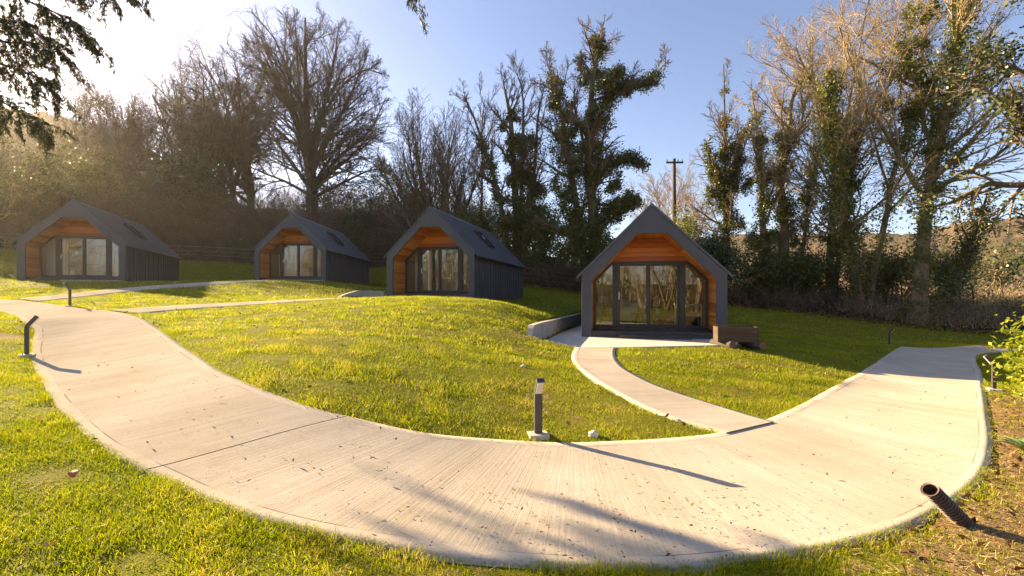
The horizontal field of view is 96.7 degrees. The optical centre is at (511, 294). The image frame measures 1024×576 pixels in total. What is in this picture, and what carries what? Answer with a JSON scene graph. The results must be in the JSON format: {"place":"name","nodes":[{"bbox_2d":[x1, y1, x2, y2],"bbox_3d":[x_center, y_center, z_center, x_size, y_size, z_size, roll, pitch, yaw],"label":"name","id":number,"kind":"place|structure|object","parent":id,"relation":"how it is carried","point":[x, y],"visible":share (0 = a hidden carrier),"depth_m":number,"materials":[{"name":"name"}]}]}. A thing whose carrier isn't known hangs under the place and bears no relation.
{"place":"outdoors","nodes":[
{"label":"outdoors","id":0,"kind":"place"},
{"bbox_2d":[18,280,279,301],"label":"path","id":1,"kind":"structure","parent":0,"point":[87,294],"depth_m":17.28,"materials":[{"name":"concrete"}]},
{"bbox_2d":[111,298,343,313],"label":"uphill path","id":2,"kind":"structure","parent":0,"point":[162,308],"depth_m":13.23,"materials":[{"name":"concrete"}]},
{"bbox_2d":[0,107,511,247],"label":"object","id":3,"kind":"structure","parent":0,"point":[47,118],"depth_m":119.34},
{"bbox_2d":[0,299,1017,572],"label":"path","id":4,"kind":"structure","parent":0,"point":[232,441],"depth_m":4.20,"materials":[{"name":"concrete"}]},
{"bbox_2d":[68,347,950,555],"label":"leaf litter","id":5,"kind":"object","parent":4,"relation":"on","point":[667,554],"visible":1,"depth_m":4.47,"materials":[{"name":"brown plant"}]},
{"bbox_2d":[126,377,970,559],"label":"leaf litter","id":6,"kind":"object","parent":4,"relation":"on","point":[616,509],"visible":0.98,"depth_m":3.32,"materials":[{"name":"brown plant"}]},
{"bbox_2d":[0,212,1023,575],"bbox_3d":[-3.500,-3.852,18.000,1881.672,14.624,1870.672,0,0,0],"label":"ground","id":7,"kind":"structure","parent":0,"point":[58,476],"depth_m":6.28,"materials":[{"name":"green plant"}]},
{"bbox_2d":[0,137,28,221],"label":"bare tree","id":8,"kind":"object","parent":7,"relation":"on","point":[5,175],"visible":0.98,"depth_m":31.06,"materials":[{"name":"brown plant"}]},
{"bbox_2d":[18,315,38,358],"bbox_3d":[-7.822,0.699,7.370,0.226,0.712,0.220,0,0,-42],"label":"bollard","id":9,"kind":"object","parent":7,"relation":"on","point":[31,322],"visible":0.89,"depth_m":7.33,"materials":[{"name":"grey metal"}]},
{"bbox_2d":[0,127,119,237],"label":"evergreen bush","id":10,"kind":"object","parent":7,"relation":"on","point":[28,179],"visible":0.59,"depth_m":36.14,"materials":[{"name":"green plant"}]},
{"bbox_2d":[63,283,73,306],"bbox_3d":[-12.280,0.045,12.610,0.226,0.712,0.220,0,0,-38],"label":"bollard","id":11,"kind":"object","parent":7,"relation":"on","point":[69,294],"visible":0.92,"depth_m":12.59,"materials":[{"name":"black metal"}]},
{"bbox_2d":[67,470,77,477],"bbox_3d":[-3.304,1.347,3.425,0.060,0.023,0.075,0,23,-46],"label":"stone","id":12,"kind":"object","parent":7,"relation":"on","point":[73,473],"visible":1,"depth_m":3.42,"materials":[{"name":"beige stone"}]},
{"bbox_2d":[0,0,154,159],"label":"conifer tree","id":13,"kind":"object","parent":7,"relation":"on","point":[45,55],"visible":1,"depth_m":9.39,"materials":[{"name":"green plant"}]},
{"bbox_2d":[19,135,143,219],"bbox_3d":[-36.997,-8.914,39.701,8.029,9.548,7.956,0,0,-31],"label":"evergreen bush","id":14,"kind":"object","parent":7,"relation":"on","point":[91,170],"visible":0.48,"depth_m":38.54,"materials":[{"name":"green plant"}]},
{"bbox_2d":[26,73,157,192],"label":"bare tree","id":15,"kind":"object","parent":7,"relation":"on","point":[67,119],"visible":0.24,"depth_m":53.31,"materials":[{"name":"plant"}]},
{"bbox_2d":[61,280,122,281],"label":"porch slab","id":16,"kind":"structure","parent":7,"relation":"on","point":[94,280],"depth_m":21.82,"materials":[{"name":"grey concrete"}]},
{"bbox_2d":[10,199,182,281],"bbox_3d":[-22.891,-2.368,26.038,4.540,4.476,9.245,0,0,-22],"label":"cabin","id":17,"kind":"object","parent":7,"relation":"on","point":[126,249],"visible":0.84,"depth_m":23.18,"materials":[{"name":"wood"}]},
{"bbox_2d":[41,236,55,275],"bbox_3d":[-23.046,-1.895,22.645,0.570,1.986,0.050,0,0,-22],"label":"side window","id":18,"kind":"structure","parent":17,"relation":"in","point":[55,236],"depth_m":22.52,"materials":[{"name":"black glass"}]},
{"bbox_2d":[46,238,69,274],"bbox_3d":[-22.958,-1.830,23.000,0.900,2.000,0.101,0,0,-22],"label":"curtain","id":19,"kind":"object","parent":17,"relation":"hanging from","point":[51,257],"visible":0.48,"depth_m":22.96,"materials":[{"name":"fabric"}]},
{"bbox_2d":[60,236,83,275],"bbox_3d":[-22.181,-1.895,22.942,0.936,1.986,0.100,0,0,-22],"label":"glass door","id":20,"kind":"structure","parent":17,"relation":"in","point":[82,238],"depth_m":22.97,"materials":[{"name":"metal"}]},
{"bbox_2d":[70,264,114,275],"bbox_3d":[-22.997,-1.240,24.833,1.860,0.820,0.800,0,0,-22],"label":"sofa","id":21,"kind":"object","parent":17,"relation":"on","point":[95,269],"visible":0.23,"depth_m":24.84,"materials":[{"name":"white fabric"}]},
{"bbox_2d":[84,237,106,276],"bbox_3d":[-21.334,-1.895,23.356,0.928,1.986,0.031,0,0,-22],"label":"glass door","id":22,"kind":"structure","parent":17,"relation":"in","point":[85,238],"depth_m":23.26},
{"bbox_2d":[111,241,117,276],"bbox_3d":[-20.450,-1.895,23.694,0.630,1.986,0.050,0,0,-22],"label":"side window","id":23,"kind":"structure","parent":17,"relation":"in","point":[111,241],"depth_m":23.56,"materials":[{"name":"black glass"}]},
{"bbox_2d":[55,61,198,221],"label":"bare tree","id":24,"kind":"object","parent":7,"relation":"on","point":[99,129],"visible":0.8,"depth_m":40.21,"materials":[{"name":"plant"}]},
{"bbox_2d":[98,158,194,230],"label":"holly bush","id":25,"kind":"object","parent":7,"relation":"on","point":[137,186],"visible":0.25,"depth_m":41.16,"materials":[{"name":"green plant"}]},
{"bbox_2d":[74,74,231,203],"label":"bare tree","id":26,"kind":"object","parent":7,"relation":"on","point":[119,129],"visible":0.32,"depth_m":44.83,"materials":[{"name":"plant"}]},
{"bbox_2d":[127,132,243,248],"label":"holly bush","id":27,"kind":"object","parent":7,"relation":"on","point":[185,171],"visible":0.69,"depth_m":40.22,"materials":[{"name":"green plant"}]},
{"bbox_2d":[115,42,271,220],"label":"beech tree","id":28,"kind":"object","parent":7,"relation":"on","point":[160,136],"visible":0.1,"depth_m":47.36,"materials":[{"name":"brown plant"}]},
{"bbox_2d":[142,22,302,231],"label":"beech tree","id":29,"kind":"object","parent":7,"relation":"on","point":[208,129],"visible":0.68,"depth_m":44.42,"materials":[{"name":"brown plant"}]},
{"bbox_2d":[3,232,580,285],"bbox_3d":[-16.952,-2.291,35.634,59.421,5.927,10.756,0,0,6],"label":"fence","id":30,"kind":"object","parent":7,"relation":"on","point":[249,249],"visible":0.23,"depth_m":35.27,"materials":[{"name":"brown wood"}]},
{"bbox_2d":[210,1,396,223],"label":"beech tree","id":31,"kind":"object","parent":7,"relation":"on","point":[309,136],"visible":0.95,"depth_m":43.27,"materials":[{"name":"brown plant"}]},
{"bbox_2d":[251,213,371,285],"bbox_3d":[-13.026,-2.498,30.746,4.540,4.476,9.245,0,0,-2],"label":"cabin","id":32,"kind":"object","parent":7,"relation":"on","point":[333,255],"visible":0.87,"depth_m":27.65,"materials":[{"name":"wood"}]},
{"bbox_2d":[284,246,296,275],"bbox_3d":[-13.564,-1.960,27.987,0.900,2.000,0.101,0,0,-2],"label":"curtain","id":33,"kind":"object","parent":32,"relation":"hanging from","point":[290,260],"visible":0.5,"depth_m":28.00,"materials":[{"name":"fabric"}]},
{"bbox_2d":[283,244,298,276],"bbox_3d":[-13.434,-2.025,27.595,0.936,1.986,0.100,0,0,-2],"label":"glass door","id":34,"kind":"structure","parent":32,"relation":"in","point":[297,245],"depth_m":27.63,"materials":[{"name":"metal"}]},
{"bbox_2d":[299,245,313,276],"bbox_3d":[-12.502,-2.025,27.692,0.928,1.986,0.031,0,0,-2],"label":"glass door","id":35,"kind":"structure","parent":32,"relation":"in","point":[299,245],"depth_m":27.67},
{"bbox_2d":[300,267,320,276],"bbox_3d":[-13.544,-1.370,29.652,1.860,0.820,0.800,0,0,-2],"label":"sofa","id":36,"kind":"object","parent":32,"relation":"on","point":[306,271],"visible":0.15,"depth_m":29.88,"materials":[{"name":"white fabric"}]},
{"bbox_2d":[295,162,367,225],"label":"holly bush","id":37,"kind":"object","parent":7,"relation":"on","point":[318,199],"visible":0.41,"depth_m":44.61,"materials":[{"name":"green plant"}]},
{"bbox_2d":[327,207,393,264],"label":"yew bush","id":38,"kind":"object","parent":7,"relation":"on","point":[345,225],"visible":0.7,"depth_m":40.01,"materials":[{"name":"green plant"}]},
{"bbox_2d":[337,290,384,296],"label":"retaining wall","id":39,"kind":"structure","parent":7,"relation":"on","point":[361,293],"depth_m":20.14,"materials":[{"name":"concrete"}]},
{"bbox_2d":[347,158,407,251],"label":"yew bush","id":40,"kind":"object","parent":7,"relation":"on","point":[364,196],"visible":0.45,"depth_m":42.84,"materials":[{"name":"green plant"}]},
{"bbox_2d":[386,191,438,237],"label":"yew bush","id":41,"kind":"object","parent":7,"relation":"on","point":[403,219],"visible":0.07,"depth_m":42.16,"materials":[{"name":"green plant"}]},
{"bbox_2d":[406,0,428,37],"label":"conifer tree","id":42,"kind":"object","parent":7,"relation":"on","point":[414,4],"visible":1,"depth_m":5.24,"materials":[{"name":"green plant"}]},
{"bbox_2d":[368,86,486,233],"bbox_3d":[-6.785,-8.966,37.764,10.246,14.791,10.419,0,0,0],"label":"tree","id":43,"kind":"object","parent":7,"relation":"on","point":[427,194],"visible":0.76,"depth_m":36.39,"materials":[{"name":"brown plant"}]},
{"bbox_2d":[382,206,526,299],"bbox_3d":[-2.469,-1.568,23.710,4.540,4.476,9.245,0,0,15],"label":"cabin","id":44,"kind":"object","parent":7,"relation":"on","point":[486,264],"visible":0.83,"depth_m":20.79,"materials":[{"name":"wood"}]},
{"bbox_2d":[406,249,417,291],"bbox_3d":[-4.614,-1.095,21.077,0.570,1.986,0.050,0,0,15],"label":"side window","id":45,"kind":"structure","parent":44,"relation":"in","point":[417,249],"depth_m":21.04,"materials":[{"name":"black glass"}]},
{"bbox_2d":[415,250,432,290],"bbox_3d":[-4.121,-1.030,21.256,0.900,2.000,0.101,0,0,15],"label":"curtain","id":46,"kind":"object","parent":44,"relation":"hanging from","point":[427,270],"visible":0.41,"depth_m":21.21,"materials":[{"name":"fabric"}]},
{"bbox_2d":[421,248,439,291],"bbox_3d":[-3.743,-1.095,20.799,0.936,1.986,0.100,0,0,15],"label":"glass door","id":47,"kind":"structure","parent":44,"relation":"in","point":[438,249],"depth_m":20.73,"materials":[{"name":"metal"}]},
{"bbox_2d":[440,248,458,291],"bbox_3d":[-2.824,-1.095,20.633,0.928,1.986,0.031,0,0,15],"label":"glass door","id":48,"kind":"structure","parent":44,"relation":"in","point":[441,249],"depth_m":20.69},
{"bbox_2d":[433,277,467,290],"bbox_3d":[-3.225,-0.440,22.794,1.860,0.820,0.800,0,0,15],"label":"sofa","id":49,"kind":"object","parent":44,"relation":"on","point":[449,283],"visible":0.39,"depth_m":22.89,"materials":[{"name":"white fabric"}]},
{"bbox_2d":[427,71,504,205],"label":"bare tree","id":50,"kind":"object","parent":7,"relation":"on","point":[481,128],"visible":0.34,"depth_m":40.05,"materials":[{"name":"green plant"}]},
{"bbox_2d":[456,199,501,242],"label":"laurel bush","id":51,"kind":"object","parent":7,"relation":"on","point":[472,217],"visible":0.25,"depth_m":35.39,"materials":[{"name":"green plant"}]},
{"bbox_2d":[448,50,556,275],"bbox_3d":[-0.412,-9.666,35.204,9.239,16.961,5.692,0,0,0],"label":"ivied tree","id":52,"kind":"object","parent":7,"relation":"on","point":[523,176],"visible":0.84,"depth_m":34.64,"materials":[{"name":"green plant"}]},
{"bbox_2d":[0,315,1022,575],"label":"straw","id":53,"kind":"object","parent":7,"relation":"on","point":[458,427],"visible":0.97,"depth_m":5.56,"materials":[{"name":"beige plant"}]},
{"bbox_2d":[0,155,1023,330],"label":"undergrowth","id":54,"kind":"object","parent":7,"relation":"on","point":[253,225],"visible":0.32,"depth_m":38.87,"materials":[{"name":"plant"}]},
{"bbox_2d":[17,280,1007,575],"bbox_3d":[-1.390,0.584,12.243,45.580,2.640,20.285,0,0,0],"label":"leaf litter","id":55,"kind":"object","parent":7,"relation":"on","point":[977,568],"visible":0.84,"depth_m":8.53,"materials":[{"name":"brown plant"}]},
{"bbox_2d":[527,378,549,439],"bbox_3d":[0.295,1.274,5.039,0.220,0.712,0.226,0,0,-10],"label":"bollard","id":56,"kind":"object","parent":7,"relation":"on","point":[538,433],"visible":0.94,"depth_m":5.03,"materials":[{"name":"grey metal"}]},
{"bbox_2d":[515,194,566,278],"bbox_3d":[2.244,-4.295,33.974,4.149,6.808,5.488,0,0,28],"label":"laurel bush","id":57,"kind":"object","parent":7,"relation":"on","point":[539,250],"visible":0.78,"depth_m":33.24,"materials":[{"name":"green plant"}]},
{"bbox_2d":[526,313,581,339],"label":"retaining wall","id":58,"kind":"structure","parent":7,"relation":"on","point":[541,330],"depth_m":14.19,"materials":[{"name":"concrete"}]},
{"bbox_2d":[588,430,598,437],"bbox_3d":[0.924,1.597,5.159,0.110,0.114,0.095,0,0,0],"label":"stone","id":59,"kind":"object","parent":7,"relation":"on","point":[594,433],"visible":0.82,"depth_m":5.13,"materials":[{"name":"grey stone"}]},
{"bbox_2d":[576,220,614,284],"bbox_3d":[5.891,-2.492,30.921,3.606,5.001,3.553,0,0,31],"label":"laurel bush","id":60,"kind":"object","parent":7,"relation":"on","point":[602,243],"visible":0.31,"depth_m":30.18,"materials":[{"name":"green plant"}]},
{"bbox_2d":[525,13,672,286],"bbox_3d":[5.613,-9.349,31.252,9.068,18.642,7.326,0,0,-30],"label":"ivied tree","id":61,"kind":"object","parent":7,"relation":"on","point":[590,166],"visible":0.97,"depth_m":30.56,"materials":[{"name":"green plant"}]},
{"bbox_2d":[574,203,735,339],"bbox_3d":[5.075,-0.448,17.539,4.540,4.476,9.245,0,0,13],"label":"cabin","id":62,"kind":"object","parent":7,"relation":"on","point":[644,244],"visible":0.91,"depth_m":14.26,"materials":[{"name":"metal"}]},
{"bbox_2d":[595,264,612,325],"bbox_3d":[3.003,0.025,14.848,0.570,1.986,0.050,0,0,13],"label":"side window","id":63,"kind":"structure","parent":62,"relation":"in","point":[612,264],"depth_m":14.81,"materials":[{"name":"black glass"}]},
{"bbox_2d":[599,308,609,323],"bbox_3d":[3.207,0.791,15.760,0.380,0.602,0.392,0,0,13],"label":"side table","id":64,"kind":"object","parent":62,"relation":"on","point":[604,309],"visible":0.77,"depth_m":15.66,"materials":[{"name":"brown wood"}]},
{"bbox_2d":[600,296,609,307],"bbox_3d":[3.209,0.280,15.766,0.340,0.420,0.340,0,0,13],"label":"table lamp","id":65,"kind":"object","parent":64,"relation":"on","point":[604,300],"visible":0.96,"depth_m":15.64,"materials":[{"name":"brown wood"}]},
{"bbox_2d":[601,315,609,323],"bbox_3d":[3.113,0.900,15.172,0.328,0.379,0.328,0,0,13],"label":"basket","id":66,"kind":"object","parent":62,"relation":"on","point":[605,319],"visible":0.83,"depth_m":15.05,"materials":[{"name":"wicker"}]},
{"bbox_2d":[620,280,628,298],"bbox_3d":[4.165,-0.170,17.060,0.460,0.680,0.037,0,0,13],"label":"picture","id":67,"kind":"object","parent":62,"relation":"attached to","point":[624,289],"visible":0.59,"depth_m":17.04,"materials":[{"name":"black plastic"}]},
{"bbox_2d":[618,264,647,325],"bbox_3d":[3.883,0.025,14.594,0.936,1.986,0.100,0,0,13],"label":"glass door","id":68,"kind":"structure","parent":62,"relation":"in","point":[619,265],"depth_m":14.61,"materials":[{"name":"metal"}]},
{"bbox_2d":[606,301,659,323],"bbox_3d":[4.395,0.680,16.590,1.860,0.820,0.800,0,0,13],"label":"sofa","id":69,"kind":"object","parent":62,"relation":"on","point":[627,308],"visible":0.41,"depth_m":16.73,"materials":[{"name":"white fabric"}]},
{"bbox_2d":[631,312,645,323],"bbox_3d":[4.297,0.863,15.412,0.540,0.465,0.540,0,0,13],"label":"coffee table","id":70,"kind":"object","parent":62,"relation":"on","point":[637,316],"visible":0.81,"depth_m":15.38,"materials":[{"name":"brown wood"}]},
{"bbox_2d":[645,298,673,323],"bbox_3d":[5.306,0.615,16.127,0.960,0.950,0.750,0,0,-4],"label":"armchair","id":71,"kind":"object","parent":62,"relation":"on","point":[666,313],"visible":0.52,"depth_m":16.24,"materials":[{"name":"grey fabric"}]},
{"bbox_2d":[653,270,673,322],"bbox_3d":[5.603,0.090,17.066,0.900,2.000,0.101,0,0,13],"label":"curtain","id":72,"kind":"object","parent":62,"relation":"hanging from","point":[663,283],"visible":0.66,"depth_m":17.04,"materials":[{"name":"fabric"}]},
{"bbox_2d":[648,263,678,325],"bbox_3d":[4.811,0.025,14.451,0.928,1.986,0.031,0,0,13],"label":"glass door","id":73,"kind":"structure","parent":62,"relation":"in","point":[674,264],"depth_m":14.43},
{"bbox_2d":[674,304,701,325],"bbox_3d":[5.817,0.710,15.061,0.800,0.760,0.600,0,0,13],"label":"desk","id":74,"kind":"object","parent":62,"relation":"on","point":[675,313],"visible":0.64,"depth_m":14.87,"materials":[{"name":"brown wood"}]},
{"bbox_2d":[685,263,705,326],"bbox_3d":[5.728,0.025,14.219,0.630,1.986,0.050,0,0,13],"label":"side window","id":75,"kind":"structure","parent":62,"relation":"in","point":[685,263],"depth_m":14.13,"materials":[{"name":"black glass"}]},
{"bbox_2d":[620,152,701,221],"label":"bare tree","id":76,"kind":"object","parent":7,"relation":"on","point":[657,197],"visible":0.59,"depth_m":46.02,"materials":[{"name":"brown plant"}]},
{"bbox_2d":[666,158,682,223],"bbox_3d":[14.257,-6.426,40.000,1.500,10.932,0.400,0,0,0],"label":"utility pole","id":77,"kind":"object","parent":7,"relation":"on","point":[674,161],"visible":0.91,"depth_m":39.87,"materials":[{"name":"brown wood"}]},
{"bbox_2d":[656,169,721,238],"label":"bare tree","id":78,"kind":"object","parent":7,"relation":"on","point":[701,206],"visible":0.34,"depth_m":50.93,"materials":[{"name":"brown plant"}]},
{"bbox_2d":[667,201,710,242],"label":"laurel bush","id":79,"kind":"object","parent":7,"relation":"on","point":[687,226],"visible":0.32,"depth_m":36.44,"materials":[{"name":"green plant"}]},
{"bbox_2d":[685,58,757,283],"bbox_3d":[15.169,-8.729,33.021,5.112,16.726,5.073,0,0,30],"label":"ivied tree","id":80,"kind":"object","parent":7,"relation":"on","point":[729,183],"visible":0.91,"depth_m":32.76,"materials":[{"name":"green plant"}]},
{"bbox_2d":[690,224,755,303],"bbox_3d":[11.697,-1.751,26.537,4.135,5.138,5.179,0,0,0],"label":"holly bush","id":81,"kind":"object","parent":7,"relation":"on","point":[723,255],"visible":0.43,"depth_m":25.81,"materials":[{"name":"green plant"}]},
{"bbox_2d":[729,231,801,302],"bbox_3d":[14.964,-1.589,27.580,3.885,4.429,4.705,0,0,0],"label":"holly bush","id":82,"kind":"object","parent":7,"relation":"on","point":[763,265],"visible":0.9,"depth_m":26.96,"materials":[{"name":"green plant"}]},
{"bbox_2d":[523,278,1023,335],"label":"leaf litter","id":83,"kind":"object","parent":7,"relation":"on","point":[971,330],"visible":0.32,"depth_m":23.09,"materials":[{"name":"brown plant"}]},
{"bbox_2d":[725,34,839,295],"bbox_3d":[17.583,-8.220,28.504,5.697,16.940,6.428,0,0,-31],"label":"ivied tree","id":84,"kind":"object","parent":7,"relation":"on","point":[784,207],"visible":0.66,"depth_m":28.66,"materials":[{"name":"green plant"}]},
{"bbox_2d":[769,245,847,302],"bbox_3d":[17.483,-1.217,26.930,3.920,3.655,3.982,0,0,0],"label":"laurel bush","id":85,"kind":"object","parent":7,"relation":"on","point":[807,276],"visible":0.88,"depth_m":26.35,"materials":[{"name":"green plant"}]},
{"bbox_2d":[620,362,1023,575],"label":"straw","id":86,"kind":"object","parent":7,"relation":"on","point":[963,567],"visible":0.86,"depth_m":3.20,"materials":[{"name":"plant"}]},
{"bbox_2d":[630,363,1023,575],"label":"leaf litter","id":87,"kind":"object","parent":7,"relation":"on","point":[971,510],"visible":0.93,"depth_m":3.51,"materials":[{"name":"brown plant"}]},
{"bbox_2d":[740,12,948,299],"bbox_3d":[19.792,-8.547,27.659,10.404,17.975,6.548,0,0,35],"label":"ivied tree","id":88,"kind":"object","parent":7,"relation":"on","point":[828,240],"visible":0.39,"depth_m":27.41,"materials":[{"name":"green plant"}]},
{"bbox_2d":[727,282,1023,328],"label":"dry grass","id":89,"kind":"structure","parent":7,"relation":"on","point":[988,316],"depth_m":23.04,"materials":[{"name":"plant"}]},
{"bbox_2d":[742,0,1023,309],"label":"ash tree","id":90,"kind":"object","parent":7,"relation":"on","point":[833,160],"visible":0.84,"depth_m":23.54,"materials":[{"name":"brown plant"}]},
{"bbox_2d":[839,238,942,304],"bbox_3d":[21.896,-1.259,26.395,3.985,3.869,4.739,0,0,-40],"label":"laurel bush","id":91,"kind":"object","parent":7,"relation":"on","point":[895,263],"visible":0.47,"depth_m":25.72,"materials":[{"name":"green plant"}]},
{"bbox_2d":[888,328,893,344],"bbox_3d":[14.115,1.619,16.982,0.220,0.712,0.226,0,0,-40],"label":"bollard","id":92,"kind":"object","parent":7,"relation":"on","point":[889,336],"visible":0.87,"depth_m":16.97,"materials":[{"name":"black metal"}]},
{"bbox_2d":[807,0,1023,325],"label":"ash tree","id":93,"kind":"object","parent":7,"relation":"on","point":[943,115],"visible":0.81,"depth_m":21.70,"materials":[{"name":"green plant"}]},
{"bbox_2d":[904,244,991,308],"bbox_3d":[24.621,-1.020,25.577,4.179,3.923,3.542,0,0,-11],"label":"laurel bush","id":94,"kind":"object","parent":7,"relation":"on","point":[939,273],"visible":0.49,"depth_m":25.02,"materials":[{"name":"green plant"}]},
{"bbox_2d":[920,482,976,526],"bbox_3d":[3.247,1.597,3.373,0.442,0.416,0.118,0,0,-9],"label":"drain pipe","id":95,"kind":"object","parent":7,"relation":"on","point":[943,502],"visible":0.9,"depth_m":3.33,"materials":[{"name":"plastic"}]},
{"bbox_2d":[889,0,1023,299],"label":"evergreen oak","id":96,"kind":"object","parent":7,"relation":"on","point":[1014,110],"visible":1,"depth_m":14.58,"materials":[{"name":"green plant"}]},
{"bbox_2d":[929,186,1016,316],"bbox_3d":[23.633,-2.166,23.677,5.322,7.228,3.384,0,0,0],"label":"leaning tree","id":97,"kind":"object","parent":7,"relation":"on","point":[968,251],"visible":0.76,"depth_m":23.38,"materials":[{"name":"green plant"}]},
{"bbox_2d":[959,225,1023,298],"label":"evergreen bush","id":98,"kind":"object","parent":7,"relation":"on","point":[1006,279],"visible":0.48,"depth_m":41.65,"materials":[{"name":"green plant"}]},
{"bbox_2d":[983,355,1002,391],"bbox_3d":[8.980,1.492,8.512,0.226,0.712,0.220,0,0,32],"label":"bollard","id":99,"kind":"object","parent":7,"relation":"on","point":[993,384],"visible":0.65,"depth_m":8.47,"materials":[{"name":"grey metal"}]},
{"bbox_2d":[982,304,1023,404],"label":"laurel bush","id":100,"kind":"object","parent":7,"relation":"on","point":[1017,375],"visible":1,"depth_m":6.80,"materials":[{"name":"green plant"}]},
{"bbox_2d":[994,436,1023,451],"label":"dock plant","id":101,"kind":"object","parent":7,"relation":"on","point":[1018,443],"visible":0.99,"depth_m":5.13,"materials":[{"name":"green plant"}]},
{"bbox_2d":[0,0,1023,257],"label":"sky","id":102,"kind":"structure","parent":0,"point":[465,38],"materials":[{"name":"blue"}]},
{"bbox_2d":[548,323,740,348],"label":"patio","id":103,"kind":"structure","parent":0,"point":[572,337],"depth_m":12.14,"materials":[{"name":"grey concrete"}]},
{"bbox_2d":[710,326,765,349],"bbox_3d":[5.684,1.094,11.499,1.170,0.545,0.716,0,0,9],"label":"log trough","id":104,"kind":"object","parent":103,"relation":"on","point":[730,336],"visible":0.94,"depth_m":11.32,"materials":[{"name":"brown wood"}]},
{"bbox_2d":[572,347,772,433],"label":"cabin path","id":105,"kind":"structure","parent":0,"point":[603,368],"depth_m":6.85,"materials":[{"name":"concrete"}]},
{"bbox_2d":[570,216,1023,295],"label":"hill heath","id":106,"kind":"object","parent":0,"point":[1001,239],"visible":0.11,"depth_m":190.00,"materials":[{"name":"plant"}]}
]}

